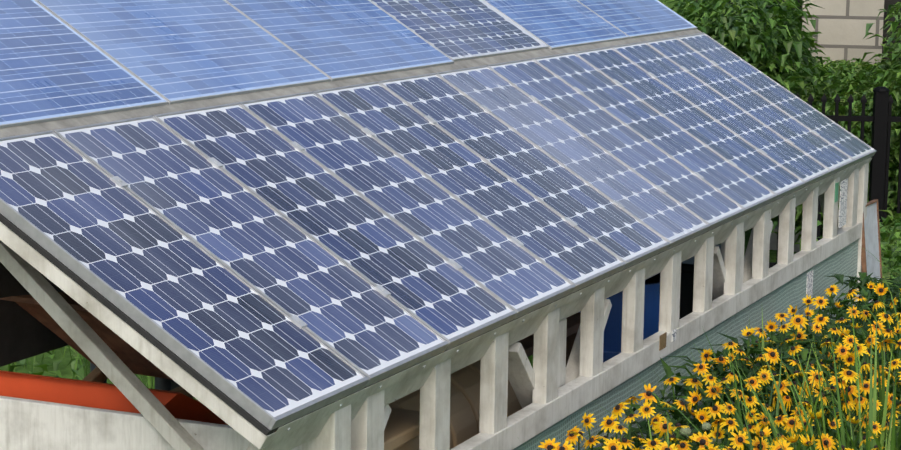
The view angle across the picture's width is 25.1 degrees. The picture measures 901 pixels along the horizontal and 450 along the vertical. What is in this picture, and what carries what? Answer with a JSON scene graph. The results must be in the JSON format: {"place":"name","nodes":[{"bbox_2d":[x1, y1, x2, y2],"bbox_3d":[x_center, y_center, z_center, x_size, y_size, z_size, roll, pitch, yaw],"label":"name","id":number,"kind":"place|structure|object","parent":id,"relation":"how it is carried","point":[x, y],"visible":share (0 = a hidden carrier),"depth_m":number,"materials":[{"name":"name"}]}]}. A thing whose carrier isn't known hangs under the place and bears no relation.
{"place":"outdoors","nodes":[
{"label":"outdoors","id":0,"kind":"place"},
{"bbox_2d":[0,240,203,449],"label":"diagonal brace","id":1,"kind":"object","parent":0,"point":[162,420],"visible":1,"depth_m":5.61,"materials":[{"name":"grey wood"}]},
{"bbox_2d":[0,370,227,424],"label":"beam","id":2,"kind":"structure","parent":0,"point":[178,405],"depth_m":5.91,"materials":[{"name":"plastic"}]},
{"bbox_2d":[0,291,193,397],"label":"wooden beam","id":3,"kind":"structure","parent":2,"relation":"on","point":[132,359],"depth_m":6.39,"materials":[{"name":"wood"}]},
{"bbox_2d":[0,0,697,127],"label":"solar panel frames","id":4,"kind":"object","parent":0,"point":[187,99],"visible":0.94,"depth_m":7.38,"materials":[{"name":"silver metal"}]},
{"bbox_2d":[0,229,821,401],"bbox_3d":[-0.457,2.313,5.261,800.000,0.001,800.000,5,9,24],"label":"ground","id":5,"kind":"structure","parent":0,"point":[65,370],"depth_m":14.04,"materials":[{"name":"green plant"}]},
{"bbox_2d":[90,362,170,390],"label":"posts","id":6,"kind":"object","parent":5,"relation":"on","point":[162,384],"visible":0.02,"depth_m":7.41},
{"bbox_2d":[0,396,301,449],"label":"wall","id":7,"kind":"structure","parent":5,"relation":"on","point":[27,424],"depth_m":5.71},
{"bbox_2d":[8,0,900,399],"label":"foliage","id":8,"kind":"object","parent":5,"relation":"on","point":[762,36],"visible":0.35,"depth_m":18.18,"materials":[{"name":"green plant"}]},
{"bbox_2d":[302,163,868,449],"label":"corner posts","id":9,"kind":"object","parent":5,"relation":"on","point":[335,433],"visible":0.12,"depth_m":7.11,"materials":[{"name":"paint"}]},
{"bbox_2d":[351,168,858,449],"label":"railing balusters","id":10,"kind":"object","parent":9,"relation":"attached to","point":[367,427],"visible":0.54,"depth_m":7.30,"materials":[{"name":"beige wood"}]},
{"bbox_2d":[672,270,812,341],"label":"white labels","id":11,"kind":"object","parent":10,"relation":"attached to","point":[809,287],"visible":0.75,"depth_m":10.21,"materials":[{"name":"paper"}]},
{"bbox_2d":[835,182,838,201],"bbox_3d":[2.023,-0.172,10.600,0.004,0.100,0.060,5,9,24],"label":"green sticker","id":12,"kind":"object","parent":10,"relation":"attached to","point":[836,190],"visible":1,"depth_m":10.59,"materials":[{"name":"green"}]},
{"bbox_2d":[838,179,847,227],"bbox_3d":[2.080,-0.115,10.715,0.004,0.245,0.160,5,9,24],"label":"paper notice","id":13,"kind":"object","parent":10,"relation":"attached to","point":[843,201],"visible":1,"depth_m":10.71,"materials":[{"name":"white paper"}]},
{"bbox_2d":[384,185,842,429],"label":"wooden supports","id":14,"kind":"object","parent":9,"relation":"attached to","point":[521,375],"visible":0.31,"depth_m":7.36,"materials":[{"name":"paint"}]},
{"bbox_2d":[450,222,861,449],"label":"bottom rail","id":15,"kind":"object","parent":9,"relation":"attached to","point":[528,422],"visible":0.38,"depth_m":7.78,"materials":[{"name":"paint"}]},
{"bbox_2d":[659,332,666,350],"bbox_3d":[0.840,0.460,7.994,0.003,0.060,0.080,5,9,24],"label":"brass plate","id":16,"kind":"object","parent":15,"relation":"attached to","point":[662,342],"visible":1,"depth_m":7.99,"materials":[{"name":"gold metal"}]},
{"bbox_2d":[513,239,857,449],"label":"siding wall","id":17,"kind":"structure","parent":9,"relation":"attached to","point":[792,292],"depth_m":8.63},
{"bbox_2d":[770,225,801,251],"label":"concrete block","id":18,"kind":"structure","parent":5,"relation":"on","point":[773,241],"depth_m":19.39,"materials":[{"name":"grey concrete"}]},
{"bbox_2d":[751,86,900,267],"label":"steel fence","id":19,"kind":"object","parent":5,"relation":"on","point":[881,118],"visible":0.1,"depth_m":17.16,"materials":[{"name":"black metal"}]},
{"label":"raised bed soil","id":20,"kind":"structure","parent":5,"relation":"on","visible":0},
{"bbox_2d":[518,221,900,449],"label":"bed foliage","id":21,"kind":"object","parent":20,"relation":"on","point":[847,434],"visible":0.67,"depth_m":7.57,"materials":[{"name":"green plant"}]},
{"bbox_2d":[679,422,720,445],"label":"wild carrot heads","id":22,"kind":"object","parent":21,"relation":"on","point":[706,426],"visible":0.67,"depth_m":6.95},
{"bbox_2d":[538,281,900,449],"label":"yellow flowers","id":23,"kind":"object","parent":21,"relation":"on","point":[845,356],"visible":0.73,"depth_m":7.29,"materials":[{"name":"yellow plant"}]},
{"bbox_2d":[547,285,900,449],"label":"flower centers","id":24,"kind":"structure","parent":21,"relation":"on","point":[714,408],"depth_m":7.28,"materials":[{"name":"brown plant"}]},
{"bbox_2d":[861,199,882,336],"bbox_3d":[2.377,0.343,11.388,0.119,0.942,0.329,5,10,26],"label":"board frame","id":25,"kind":"object","parent":20,"relation":"on","point":[863,260],"visible":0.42,"depth_m":11.23,"materials":[{"name":"wood"}]},
{"bbox_2d":[864,203,880,310],"bbox_3d":[2.377,0.343,11.388,0.103,0.917,0.305,5,10,26],"label":"leaning board","id":26,"kind":"object","parent":25,"relation":"in","point":[871,240],"visible":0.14,"depth_m":11.38,"materials":[{"name":"grey wood"}]},
{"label":"plank floor","id":27,"kind":"structure","parent":5,"relation":"on","visible":0},
{"bbox_2d":[384,407,419,449],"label":"tan storage chest","id":28,"kind":"object","parent":27,"relation":"on","point":[402,430],"visible":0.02,"depth_m":6.13,"materials":[{"name":"plastic"}]},
{"bbox_2d":[518,312,580,408],"bbox_3d":[0.191,0.881,8.108,0.400,0.905,1.150,5,9,24],"label":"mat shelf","id":29,"kind":"object","parent":27,"relation":"on","point":[573,322],"visible":0.08,"depth_m":8.27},
{"bbox_2d":[579,273,659,362],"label":"blue water barrels","id":30,"kind":"object","parent":27,"relation":"on","point":[612,338],"visible":0.04,"depth_m":8.67,"materials":[{"name":"blue plastic"}]},
{"bbox_2d":[679,245,720,318],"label":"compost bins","id":31,"kind":"object","parent":27,"relation":"on","point":[686,286],"depth_m":9.60,"materials":[{"name":"black plastic"}]},
{"bbox_2d":[389,360,520,448],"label":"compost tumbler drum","id":32,"kind":"object","parent":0,"point":[464,402],"visible":0.04,"depth_m":6.81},
{"bbox_2d":[246,157,870,449],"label":"eave fascia","id":33,"kind":"structure","parent":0,"point":[306,428],"depth_m":6.53,"materials":[{"name":"beige wood"}]},
{"bbox_2d":[658,0,822,232],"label":"embankment ground","id":34,"kind":"structure","parent":0,"point":[669,5],"depth_m":26.65,"materials":[{"name":"green plant"}]},
{"bbox_2d":[696,0,900,74],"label":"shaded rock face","id":35,"kind":"object","parent":34,"relation":"on","point":[887,3],"depth_m":21.53},
{"bbox_2d":[802,0,883,70],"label":"stone block wall","id":36,"kind":"structure","parent":34,"relation":"on","point":[841,25],"depth_m":20.93,"materials":[{"name":"beige stone"}]},
{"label":"inner beams","id":37,"kind":"object","parent":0,"visible":0},
{"bbox_2d":[0,262,67,366],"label":"boarding","id":38,"kind":"object","parent":37,"relation":"attached to","point":[24,334],"depth_m":6.88,"materials":[{"name":"brown wood"}]},
{"bbox_2d":[0,158,871,449],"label":"rafters","id":39,"kind":"object","parent":37,"relation":"on","point":[138,342],"visible":0.1,"depth_m":5.12,"materials":[{"name":"paint"}]},
{"bbox_2d":[0,156,872,435],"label":"trim","id":40,"kind":"structure","parent":39,"relation":"on","point":[150,338],"depth_m":5.13,"materials":[{"name":"silver metal"}]},
{"bbox_2d":[0,29,701,137],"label":"flashing strip","id":41,"kind":"object","parent":40,"relation":"on","point":[135,113],"visible":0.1,"depth_m":7.21,"materials":[{"name":"grey metal"}]},
{"bbox_2d":[0,33,875,430],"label":"panel frames","id":42,"kind":"structure","parent":40,"relation":"on","point":[234,393],"depth_m":6.33,"materials":[{"name":"silver metal"}]},
{"bbox_2d":[0,0,165,124],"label":"solar panel","id":43,"kind":"object","parent":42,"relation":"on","point":[51,65],"visible":1,"depth_m":6.20,"materials":[{"name":"blue glass"}]},
{"bbox_2d":[0,133,362,416],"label":"solar panel","id":44,"kind":"object","parent":42,"relation":"on","point":[241,336],"visible":1,"depth_m":5.37,"materials":[{"name":"blue glass"}]},
{"bbox_2d":[39,0,328,100],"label":"solar panel","id":45,"kind":"object","parent":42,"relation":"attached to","point":[171,50],"visible":1,"depth_m":6.93,"materials":[{"name":"blue glass"}]},
{"bbox_2d":[59,118,443,374],"bbox_3d":[-0.572,0.039,5.864,0.998,0.607,0.504,5,9,24],"label":"solar panel","id":46,"kind":"object","parent":42,"relation":"on","point":[353,317],"visible":1,"depth_m":5.85,"materials":[{"name":"blue glass"}]},
{"bbox_2d":[158,105,511,339],"bbox_3d":[-0.357,-0.029,6.344,0.998,0.607,0.504,5,9,24],"label":"solar panel","id":47,"kind":"object","parent":42,"relation":"on","point":[435,291],"visible":1,"depth_m":6.33,"materials":[{"name":"blue glass"}]},
{"bbox_2d":[227,0,451,77],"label":"solar panel","id":48,"kind":"object","parent":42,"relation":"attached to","point":[336,38],"visible":1,"depth_m":7.95,"materials":[{"name":"blue glass"}]},
{"bbox_2d":[244,94,569,308],"bbox_3d":[-0.142,-0.098,6.823,0.998,0.607,0.504,5,9,24],"label":"solar panel","id":49,"kind":"object","parent":42,"relation":"on","point":[494,260],"visible":1,"depth_m":6.82,"materials":[{"name":"blue glass"}]},
{"bbox_2d":[371,0,546,58],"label":"solar panel","id":50,"kind":"object","parent":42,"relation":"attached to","point":[454,29],"visible":1,"depth_m":8.96,"materials":[{"name":"blue glass"}]},
{"bbox_2d":[318,84,621,282],"bbox_3d":[0.073,-0.167,7.303,0.998,0.607,0.504,5,9,24],"label":"solar panel","id":51,"kind":"object","parent":42,"relation":"on","point":[508,206],"visible":1,"depth_m":7.30,"materials":[{"name":"blue glass"}]},
{"bbox_2d":[110,60,867,430],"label":"panel clamps","id":52,"kind":"object","parent":42,"relation":"attached to","point":[296,320],"visible":0.94,"depth_m":6.98,"materials":[{"name":"metal"}]},
{"bbox_2d":[383,75,665,260],"bbox_3d":[0.288,-0.236,7.782,0.998,0.607,0.504,5,9,24],"label":"solar panel","id":53,"kind":"object","parent":42,"relation":"on","point":[607,223],"visible":1,"depth_m":7.78,"materials":[{"name":"blue glass"}]},
{"bbox_2d":[485,0,627,46],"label":"solar panel","id":54,"kind":"object","parent":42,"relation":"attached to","point":[554,23],"visible":1,"depth_m":9.96,"materials":[{"name":"blue glass"}]},
{"bbox_2d":[439,67,706,240],"bbox_3d":[0.504,-0.305,8.261,0.998,0.607,0.504,5,9,24],"label":"solar panel","id":55,"kind":"object","parent":42,"relation":"on","point":[636,195],"visible":1,"depth_m":8.26,"materials":[{"name":"blue glass"}]},
{"bbox_2d":[491,60,741,222],"bbox_3d":[0.719,-0.374,8.741,0.998,0.607,0.504,5,9,24],"label":"solar panel","id":56,"kind":"object","parent":42,"relation":"on","point":[636,152],"visible":1,"depth_m":8.74,"materials":[{"name":"blue glass"}]},
{"bbox_2d":[578,0,695,35],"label":"solar panel","id":57,"kind":"object","parent":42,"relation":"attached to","point":[634,17],"visible":1,"depth_m":10.99,"materials":[{"name":"blue glass"}]},
{"bbox_2d":[537,54,773,207],"bbox_3d":[0.934,-0.443,9.220,0.998,0.607,0.504,5,9,24],"label":"solar panel","id":58,"kind":"object","parent":42,"relation":"on","point":[674,141],"visible":1,"depth_m":9.22,"materials":[{"name":"blue glass"}]},
{"bbox_2d":[577,48,801,192],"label":"solar panel","id":59,"kind":"object","parent":42,"relation":"on","point":[773,176],"visible":1,"depth_m":9.70,"materials":[{"name":"blue glass"}]},
{"bbox_2d":[615,43,827,180],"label":"solar panel","id":60,"kind":"object","parent":42,"relation":"on","point":[740,122],"visible":1,"depth_m":10.18,"materials":[{"name":"blue glass"}]},
{"bbox_2d":[648,38,851,168],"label":"solar panel","id":61,"kind":"object","parent":42,"relation":"on","point":[777,120],"visible":1,"depth_m":10.66,"materials":[{"name":"blue glass"}]},
{"bbox_2d":[679,34,872,158],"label":"solar panel","id":62,"kind":"object","parent":42,"relation":"on","point":[811,118],"visible":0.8,"depth_m":11.14,"materials":[{"name":"blue glass"}]}
]}

